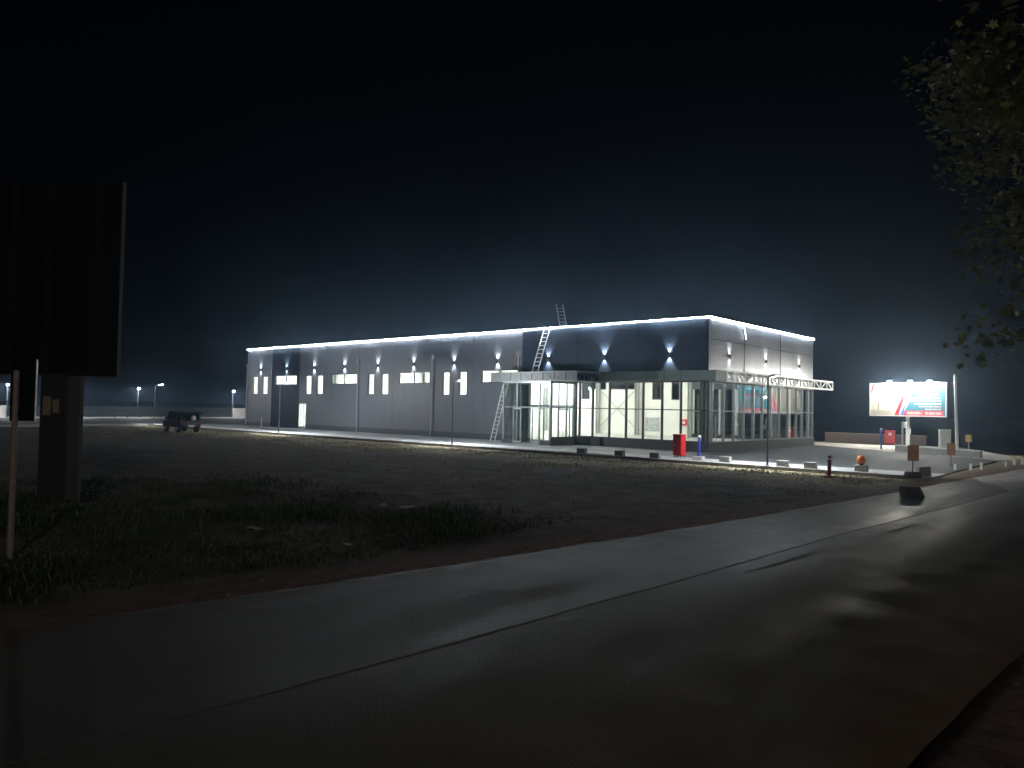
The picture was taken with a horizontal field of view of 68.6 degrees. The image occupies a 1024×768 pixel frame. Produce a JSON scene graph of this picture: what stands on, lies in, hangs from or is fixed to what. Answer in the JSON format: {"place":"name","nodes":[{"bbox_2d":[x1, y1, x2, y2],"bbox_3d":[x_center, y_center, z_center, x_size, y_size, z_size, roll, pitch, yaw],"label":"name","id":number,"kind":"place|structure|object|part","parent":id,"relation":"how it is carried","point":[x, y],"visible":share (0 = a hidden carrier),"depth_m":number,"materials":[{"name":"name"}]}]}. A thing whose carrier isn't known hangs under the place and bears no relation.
{"place":"outdoors","nodes":[
{"label":"outdoors","id":0,"kind":"place"},
{"bbox_2d":[0,417,244,417],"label":"fence apron","id":1,"kind":"object","parent":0,"point":[145,417],"depth_m":102.77,"materials":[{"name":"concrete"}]},
{"bbox_2d":[0,405,5,416],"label":"boundary wall","id":2,"kind":"structure","parent":1,"relation":"on","point":[2,410],"depth_m":92.51,"materials":[{"name":"white paint"}]},
{"bbox_2d":[6,384,8,416],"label":"street lamp","id":3,"kind":"object","parent":1,"relation":"on","point":[7,397],"visible":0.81,"depth_m":91.50,"materials":[{"name":"metal"}]},
{"bbox_2d":[7,405,231,416],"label":"boundary wall","id":4,"kind":"structure","parent":1,"relation":"on","point":[213,412],"depth_m":105.25,"materials":[{"name":"paint"}]},
{"bbox_2d":[233,408,245,416],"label":"boundary wall","id":5,"kind":"structure","parent":1,"relation":"on","point":[238,412],"depth_m":115.80,"materials":[{"name":"white paint"}]},
{"bbox_2d":[0,470,576,609],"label":"grass","id":6,"kind":"structure","parent":0,"point":[26,517],"depth_m":15.57,"materials":[{"name":"green plant"}]},
{"bbox_2d":[201,424,711,455],"bbox_3d":[-11.618,4.114,59.741,57.500,0.212,5.285,-1,-2,42],"label":"apron","id":7,"kind":"object","parent":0,"point":[567,447],"visible":0.43,"depth_m":52.55,"materials":[{"name":"concrete"}]},
{"bbox_2d":[490,384,507,440],"bbox_3d":[-0.851,1.797,52.061,1.242,4.341,0.525,0,-2,34],"label":"ladder","id":8,"kind":"object","parent":7,"relation":"on","point":[497,411],"visible":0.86,"depth_m":52.03,"materials":[{"name":"metal"}]},
{"bbox_2d":[0,424,946,478],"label":"pavement","id":9,"kind":"structure","parent":0,"point":[935,475],"depth_m":43.06,"materials":[{"name":"concrete"}]},
{"bbox_2d":[153,384,162,423],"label":"street lamp","id":10,"kind":"object","parent":9,"relation":"on","point":[154,403],"visible":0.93,"depth_m":74.89,"materials":[{"name":"metal"}]},
{"bbox_2d":[277,382,288,432],"bbox_3d":[-18.247,1.835,59.903,0.260,4.092,0.896,-1,-2,42],"label":"street lamp","id":11,"kind":"object","parent":9,"relation":"on","point":[279,407],"visible":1,"depth_m":59.61,"materials":[{"name":"metal"}]},
{"bbox_2d":[451,379,463,443],"bbox_3d":[-3.442,1.705,46.756,0.260,4.092,0.896,-1,-2,42],"label":"street lamp","id":12,"kind":"object","parent":9,"relation":"on","point":[453,408],"visible":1,"depth_m":46.49,"materials":[{"name":"metal"}]},
{"bbox_2d":[672,434,686,457],"bbox_3d":[8.408,3.106,37.771,0.400,1.160,0.590,2,-2,-36],"label":"fire cabinet","id":13,"kind":"object","parent":9,"relation":"on","point":[679,444],"visible":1,"depth_m":37.60,"materials":[{"name":"red metal"}]},
{"bbox_3d":[8.263,3.065,37.665,0.038,0.930,0.470,2,-2,-36],"label":"door","id":14,"kind":"part","parent":13,"relation":"part of","materials":[{"name":"red paint"}]},
{"bbox_2d":[765,374,777,465],"bbox_3d":[11.535,1.574,33.457,0.260,4.092,0.896,-1,-2,42],"label":"street lamp","id":15,"kind":"object","parent":9,"relation":"on","point":[767,449],"visible":1,"depth_m":33.17,"materials":[{"name":"metal"}]},
{"bbox_2d":[903,445,921,476],"bbox_3d":[15.411,2.963,28.893,0.585,1.220,0.320,1,-2,2],"label":"sign board","id":16,"kind":"object","parent":9,"relation":"on","point":[912,453],"visible":1,"depth_m":28.86,"materials":[{"name":"paint"}]},
{"bbox_2d":[915,466,931,475],"bbox_3d":[16.017,3.387,29.271,0.493,0.358,0.360,1,-2,2],"label":"concrete lump","id":17,"kind":"object","parent":9,"relation":"on","point":[924,470],"visible":0.78,"depth_m":29.09,"materials":[{"name":"grey concrete"}]},
{"bbox_2d":[0,469,1023,767],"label":"road","id":18,"kind":"structure","parent":0,"point":[880,647],"depth_m":6.63,"materials":[{"name":"grey asphalt"}]},
{"bbox_2d":[0,478,1008,766],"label":"road lane","id":19,"kind":"structure","parent":18,"relation":"attached to","point":[70,684],"depth_m":8.02,"materials":[{"name":"grey asphalt"}]},
{"bbox_2d":[900,485,924,496],"bbox_3d":[11.646,3.117,21.857,0.548,0.300,0.400,1,-2,0],"label":"concrete wedge","id":20,"kind":"object","parent":19,"relation":"on","point":[910,491],"visible":1,"depth_m":21.66,"materials":[{"name":"grey concrete"}]},
{"bbox_2d":[745,524,916,572],"bbox_3d":[6.081,2.897,13.627,7.423,0.002,0.104,3,-2,-44],"label":"road marking","id":21,"kind":"object","parent":18,"relation":"on","point":[752,570],"visible":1,"depth_m":11.98,"materials":[{"name":"paint"}]},
{"bbox_2d":[0,400,1023,767],"bbox_3d":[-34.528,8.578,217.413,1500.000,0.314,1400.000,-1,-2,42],"label":"field","id":22,"kind":"structure","parent":0,"point":[962,740],"depth_m":20.95,"materials":[{"name":"soil"}]},
{"bbox_2d":[6,359,37,559],"bbox_3d":[-7.881,1.194,12.033,0.376,3.200,0.115,2,-2,-14],"label":"road sign","id":23,"kind":"object","parent":22,"relation":"on","point":[23,391],"visible":0.94,"depth_m":12.05,"materials":[{"name":"metal"}]},
{"bbox_2d":[0,181,126,500],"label":"advert stand","id":24,"kind":"object","parent":22,"relation":"on","point":[62,246],"visible":0.86,"depth_m":18.75,"materials":[{"name":"metal"}]},
{"bbox_2d":[42,396,50,414],"bbox_3d":[-11.495,0.537,18.557,0.200,0.460,0.008,3,-2,0],"label":"paper notice","id":25,"kind":"object","parent":24,"relation":"attached to","point":[46,408],"visible":1,"depth_m":18.56,"materials":[{"name":"beige paper"}]},
{"bbox_2d":[52,399,58,412],"bbox_3d":[-11.272,0.551,18.557,0.160,0.340,0.008,-2,-2,0],"label":"paper notice","id":26,"kind":"object","parent":24,"relation":"attached to","point":[55,405],"visible":1,"depth_m":18.56,"materials":[{"name":"beige paper"}]},
{"bbox_2d":[163,411,202,431],"bbox_3d":[-26.819,3.066,61.230,4.510,1.668,2.046,-1,-2,45],"label":"parked car","id":27,"kind":"object","parent":22,"relation":"on","point":[178,420],"visible":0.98,"depth_m":60.53,"materials":[{"name":"black paint"}]},
{"bbox_2d":[246,526,261,529],"bbox_3d":[-5.213,2.923,15.228,0.265,0.050,0.196,0,-2,25],"label":"litter scrap","id":28,"kind":"object","parent":22,"relation":"on","point":[253,527],"visible":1,"depth_m":15.19,"materials":[{"name":"paper"}]},
{"bbox_2d":[399,505,416,508],"bbox_3d":[-2.583,3.048,18.640,0.407,0.068,0.248,3,-2,-39],"label":"litter scrap","id":29,"kind":"object","parent":22,"relation":"on","point":[404,507],"visible":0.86,"depth_m":18.61,"materials":[{"name":"paper"}]},
{"bbox_2d":[1,425,892,523],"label":"dry grass","id":30,"kind":"structure","parent":22,"relation":"on","point":[567,465],"depth_m":35.63,"materials":[{"name":"beige plant"}]},
{"bbox_2d":[0,426,915,615],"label":"rubble","id":31,"kind":"object","parent":22,"relation":"on","point":[354,561],"visible":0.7,"depth_m":31.35,"materials":[{"name":"stone"}]},
{"bbox_2d":[0,418,996,474],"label":"car park","id":32,"kind":"structure","parent":22,"relation":"on","point":[847,458],"depth_m":41.52,"materials":[{"name":"grey asphalt"}]},
{"bbox_2d":[114,413,151,417],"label":"barrier rail","id":33,"kind":"object","parent":32,"relation":"on","point":[139,414],"visible":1,"depth_m":100.28,"materials":[{"name":"metal"}]},
{"bbox_2d":[245,316,832,452],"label":"store building","id":34,"kind":"structure","parent":32,"relation":"on","point":[403,386],"depth_m":55.02,"materials":[{"name":"metal"}]},
{"bbox_2d":[252,376,257,393],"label":"window","id":35,"kind":"structure","parent":34,"relation":"in","point":[253,376],"depth_m":76.84,"materials":[{"name":"white glass"}]},
{"bbox_2d":[262,376,267,393],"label":"window","id":36,"kind":"structure","parent":34,"relation":"in","point":[262,376],"depth_m":75.60,"materials":[{"name":"white glass"}]},
{"bbox_2d":[275,375,296,384],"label":"window","id":37,"kind":"structure","parent":34,"relation":"in","point":[275,375],"depth_m":72.98,"materials":[{"name":"white glass"}]},
{"bbox_2d":[298,403,305,427],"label":"door","id":38,"kind":"structure","parent":34,"relation":"in","point":[304,415],"depth_m":70.57,"materials":[{"name":"white paint"}]},
{"bbox_2d":[305,375,311,394],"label":"window","id":39,"kind":"structure","parent":34,"relation":"in","point":[305,375],"depth_m":70.45,"materials":[{"name":"white glass"}]},
{"bbox_2d":[316,375,323,394],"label":"window","id":40,"kind":"structure","parent":34,"relation":"in","point":[317,375],"depth_m":69.26,"materials":[{"name":"white glass"}]},
{"bbox_2d":[331,373,356,384],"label":"window","id":41,"kind":"structure","parent":34,"relation":"in","point":[350,373],"depth_m":66.53,"materials":[{"name":"white glass"}]},
{"bbox_2d":[367,373,374,394],"bbox_3d":[-11.974,0.016,63.988,0.980,1.830,0.120,-1,-2,42],"label":"window","id":42,"kind":"structure","parent":34,"relation":"in","point":[368,373],"depth_m":64.22,"materials":[{"name":"white plastic"}]},
{"bbox_2d":[380,373,388,394],"bbox_3d":[-10.591,0.004,62.760,1.040,1.830,0.120,-1,-2,42],"label":"window","id":43,"kind":"structure","parent":34,"relation":"in","point":[381,373],"depth_m":62.86,"materials":[{"name":"white glass"}]},
{"bbox_2d":[398,371,429,383],"bbox_3d":[-7.834,-0.500,60.334,3.830,0.950,0.120,-1,-2,42],"label":"window","id":44,"kind":"structure","parent":34,"relation":"in","point":[427,371],"depth_m":60.28,"materials":[{"name":"white glass"}]},
{"bbox_2d":[442,371,449,394],"bbox_3d":[-5.050,-0.045,57.840,0.900,1.830,0.120,-1,-2,42],"label":"window","id":45,"kind":"structure","parent":34,"relation":"in","point":[447,371],"depth_m":58.02,"materials":[{"name":"white plastic"}]},
{"bbox_2d":[458,371,467,394],"bbox_3d":[-3.663,-0.057,56.608,0.950,1.830,0.120,-1,-2,42],"label":"window","id":46,"kind":"structure","parent":34,"relation":"in","point":[459,371],"depth_m":56.83,"materials":[{"name":"white plastic"}]},
{"bbox_2d":[481,369,516,382],"bbox_3d":[-0.865,-0.561,54.146,3.730,0.950,0.120,-1,-2,42],"label":"window","id":47,"kind":"structure","parent":34,"relation":"in","point":[503,369],"depth_m":54.58,"materials":[{"name":"white plastic"}]},
{"bbox_2d":[513,408,521,442],"bbox_3d":[0.320,2.713,49.251,0.700,2.310,0.110,-1,-2,42],"label":"door","id":48,"kind":"structure","parent":34,"relation":"in","point":[513,408],"depth_m":49.09,"materials":[{"name":"grey metal"}]},
{"bbox_2d":[531,408,540,443],"bbox_3d":[1.516,2.703,48.189,0.700,2.310,0.110,-1,-2,42],"label":"door","id":49,"kind":"structure","parent":34,"relation":"in","point":[539,409],"depth_m":48.24,"materials":[{"name":"grey metal"}]},
{"bbox_2d":[533,408,544,441],"bbox_3d":[1.765,2.813,51.630,1.100,2.310,0.110,-1,-2,42],"label":"door","id":50,"kind":"structure","parent":34,"relation":"in","point":[534,440],"depth_m":51.33,"materials":[{"name":"grey metal"}]},
{"bbox_2d":[531,326,550,371],"bbox_3d":[1.960,-2.310,50.869,1.250,3.314,0.525,2,-2,-26],"label":"ladder","id":51,"kind":"object","parent":34,"relation":"on","point":[541,349],"visible":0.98,"depth_m":50.86,"materials":[{"name":"metal"}]},
{"bbox_2d":[556,304,566,326],"bbox_3d":[3.936,-4.699,58.254,0.391,3.107,1.504,2,-2,-31],"label":"ladder","id":52,"kind":"object","parent":34,"relation":"on","point":[561,318],"visible":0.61,"depth_m":58.43,"materials":[{"name":"metal"}]},
{"bbox_2d":[559,409,569,435],"bbox_3d":[3.447,2.798,50.137,1.000,2.310,0.110,-1,-2,42],"label":"door","id":53,"kind":"structure","parent":34,"relation":"in","point":[559,409],"depth_m":49.83,"materials":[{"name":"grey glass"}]},
{"bbox_2d":[582,383,590,398],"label":"window","id":54,"kind":"structure","parent":34,"relation":"in","point":[582,383],"depth_m":68.68,"materials":[{"name":"white glass"}]},
{"bbox_2d":[645,417,659,431],"bbox_3d":[11.966,3.439,64.091,1.400,1.200,0.045,-1,-2,42],"label":"notice board","id":55,"kind":"object","parent":34,"relation":"attached to","point":[652,423],"visible":1,"depth_m":64.06,"materials":[{"name":"paper"}]},
{"bbox_2d":[652,383,660,399],"bbox_3d":[12.356,0.451,63.995,0.850,1.780,0.120,-1,-2,42],"label":"window","id":56,"kind":"structure","parent":34,"relation":"in","point":[652,383],"depth_m":64.20,"materials":[{"name":"white plastic"}]},
{"bbox_2d":[671,382,679,399],"bbox_3d":[13.702,0.439,62.800,0.750,1.780,0.120,-1,-2,42],"label":"window","id":57,"kind":"structure","parent":34,"relation":"in","point":[672,382],"depth_m":62.96,"materials":[{"name":"white plastic"}]},
{"bbox_2d":[682,419,686,425],"bbox_3d":[14.215,3.177,62.018,0.560,0.500,0.175,-1,-2,42],"label":"fire hose cabinet","id":58,"kind":"object","parent":34,"relation":"attached to","point":[684,422],"visible":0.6,"depth_m":61.91,"materials":[{"name":"red metal"}]},
{"bbox_2d":[947,443,955,465],"bbox_3d":[20.841,3.341,35.672,0.403,1.080,0.071,1,-2,2],"label":"sign board","id":59,"kind":"object","parent":32,"relation":"on","point":[951,448],"visible":1,"depth_m":35.65,"materials":[{"name":"paint"}]},
{"bbox_2d":[148,424,932,478],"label":"kerb","id":60,"kind":"structure","parent":22,"relation":"on","point":[893,476],"depth_m":37.65,"materials":[{"name":"concrete"}]},
{"bbox_2d":[824,455,834,477],"bbox_3d":[12.496,3.245,29.575,0.320,0.870,0.320,2,1,42],"label":"bollard","id":61,"kind":"object","parent":22,"relation":"on","point":[829,463],"visible":0.97,"depth_m":29.51,"materials":[{"name":"red metal"}]},
{"bbox_2d":[893,0,1023,368],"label":"tree","id":62,"kind":"object","parent":22,"relation":"on","point":[1004,110],"visible":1,"depth_m":15.34,"materials":[{"name":"green plant"}]},
{"bbox_2d":[0,0,1023,418],"label":"sky","id":63,"kind":"structure","parent":0,"point":[295,172],"materials":[{"name":"black"}]},
{"bbox_2d":[577,448,586,452],"bbox_3d":[3.725,3.543,40.050,0.500,0.260,0.277,0,-2,36],"label":"concrete block","id":64,"kind":"object","parent":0,"point":[581,450],"depth_m":39.93,"materials":[{"name":"grey concrete"}]},
{"bbox_2d":[614,450,624,455],"bbox_3d":[5.520,3.528,38.457,0.277,0.260,0.500,3,-2,-43],"label":"concrete block","id":65,"kind":"object","parent":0,"point":[620,452],"depth_m":38.32,"materials":[{"name":"grey concrete"}]},
{"bbox_2d":[649,452,660,457],"bbox_3d":[7.057,3.512,37.025,0.500,0.260,0.277,0,-2,36],"label":"concrete block","id":66,"kind":"object","parent":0,"point":[654,455],"depth_m":36.93,"materials":[{"name":"grey concrete"}]},
{"bbox_2d":[692,456,704,459],"bbox_3d":[8.983,3.566,36.181,0.500,0.172,0.554,0,-2,30],"label":"concrete block","id":67,"kind":"object","parent":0,"point":[698,457],"depth_m":36.00,"materials":[{"name":"grey concrete"}]},
{"bbox_2d":[697,435,700,455],"bbox_3d":[9.056,2.976,36.345,0.180,1.015,0.180,-1,-2,42],"label":"hydrant","id":68,"kind":"object","parent":67,"relation":"on","point":[699,437],"visible":1,"depth_m":36.30,"materials":[{"name":"blue metal"}]},
{"bbox_2d":[719,456,731,462],"bbox_3d":[9.910,3.499,34.892,0.500,0.260,0.277,-1,-2,42],"label":"concrete block","id":69,"kind":"object","parent":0,"point":[724,459],"depth_m":34.79,"materials":[{"name":"grey concrete"}]},
{"bbox_2d":[776,460,788,466],"bbox_3d":[11.838,3.472,32.846,0.500,0.260,0.277,0,-2,33],"label":"concrete block","id":70,"kind":"object","parent":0,"point":[783,463],"depth_m":32.74,"materials":[{"name":"grey concrete"}]},
{"bbox_2d":[804,462,816,468],"bbox_3d":[12.735,3.464,32.049,0.500,0.260,0.277,-1,-2,44],"label":"concrete block","id":71,"kind":"object","parent":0,"point":[812,465],"depth_m":31.91,"materials":[{"name":"grey concrete"}]},
{"bbox_2d":[854,465,868,471],"bbox_3d":[14.364,3.458,30.871,0.500,0.260,0.277,0,-2,36],"label":"concrete block","id":72,"kind":"object","parent":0,"point":[863,468],"depth_m":30.76,"materials":[{"name":"grey concrete"}]},
{"bbox_2d":[857,455,865,464],"bbox_3d":[14.355,3.133,30.894,0.340,0.390,0.340,-1,-2,42],"label":"warning lamp","id":73,"kind":"object","parent":72,"relation":"on","point":[861,460],"visible":1,"depth_m":30.79,"materials":[{"name":"orange paint"}]},
{"bbox_2d":[814,441,1014,462],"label":"yard","id":74,"kind":"structure","parent":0,"point":[985,455],"depth_m":51.70,"materials":[{"name":"concrete"}]},
{"bbox_2d":[824,432,926,445],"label":"boundary wall","id":75,"kind":"structure","parent":74,"relation":"on","point":[863,438],"depth_m":59.15,"materials":[{"name":"concrete"}]},
{"bbox_2d":[880,428,882,448],"bbox_3d":[25.043,3.700,50.952,0.180,1.415,0.180,-1,-2,42],"label":"hydrant","id":76,"kind":"object","parent":74,"relation":"on","point":[881,429],"visible":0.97,"depth_m":50.91,"materials":[{"name":"blue metal"}]},
{"bbox_2d":[885,430,895,444],"bbox_3d":[28.804,4.094,57.215,0.760,1.150,0.460,0,-2,32],"label":"fire cabinet","id":77,"kind":"object","parent":74,"relation":"on","point":[890,436],"visible":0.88,"depth_m":57.05,"materials":[{"name":"red metal"}]},
{"bbox_3d":[28.697,4.052,57.036,0.640,0.920,0.038,0,-2,32],"label":"door","id":78,"kind":"part","parent":77,"relation":"part of","materials":[{"name":"red paint"}]},
{"bbox_2d":[901,422,903,444],"bbox_3d":[25.704,3.423,49.441,0.200,1.900,0.200,-1,-2,42],"label":"steel post","id":79,"kind":"object","parent":74,"relation":"on","point":[902,440],"visible":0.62,"depth_m":49.41,"materials":[{"name":"grey metal"}]},
{"bbox_2d":[869,379,946,444],"bbox_3d":[29.002,2.164,55.298,0.960,4.939,5.290,3,-2,-44],"label":"billboard","id":80,"kind":"object","parent":74,"relation":"on","point":[907,400],"visible":0.99,"depth_m":55.40,"materials":[{"name":"white paint"}]},
{"bbox_2d":[894,444,982,457],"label":"wall","id":81,"kind":"structure","parent":74,"relation":"on","point":[943,451],"depth_m":44.66,"materials":[{"name":"concrete"}]},
{"bbox_2d":[938,429,950,447],"bbox_3d":[26.920,3.578,46.735,0.640,1.510,0.460,1,-2,12],"label":"electric cabinet","id":82,"kind":"object","parent":74,"relation":"on","point":[944,437],"visible":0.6,"depth_m":46.56,"materials":[{"name":"grey metal"}]},
{"bbox_3d":[26.877,3.536,46.527,0.520,1.280,0.038,1,-2,12],"label":"door","id":83,"kind":"part","parent":82,"relation":"part of","materials":[{"name":"white paint"}]},
{"bbox_2d":[954,374,958,448],"bbox_3d":[30.085,1.979,50.885,0.320,5.280,0.320,-3,-5,41],"label":"steel pole","id":84,"kind":"object","parent":74,"relation":"on","point":[956,415],"visible":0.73,"depth_m":50.81,"materials":[{"name":"metal"}]},
{"bbox_2d":[965,435,971,449],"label":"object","id":85,"kind":"object","parent":74,"relation":"on","point":[968,438],"visible":0.92,"depth_m":46.78,"materials":[{"name":"paint"}]},
{"bbox_2d":[986,665,1023,765],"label":"verge grass","id":86,"kind":"structure","parent":0,"point":[1006,712],"depth_m":5.67,"materials":[{"name":"green plant"}]}
]}

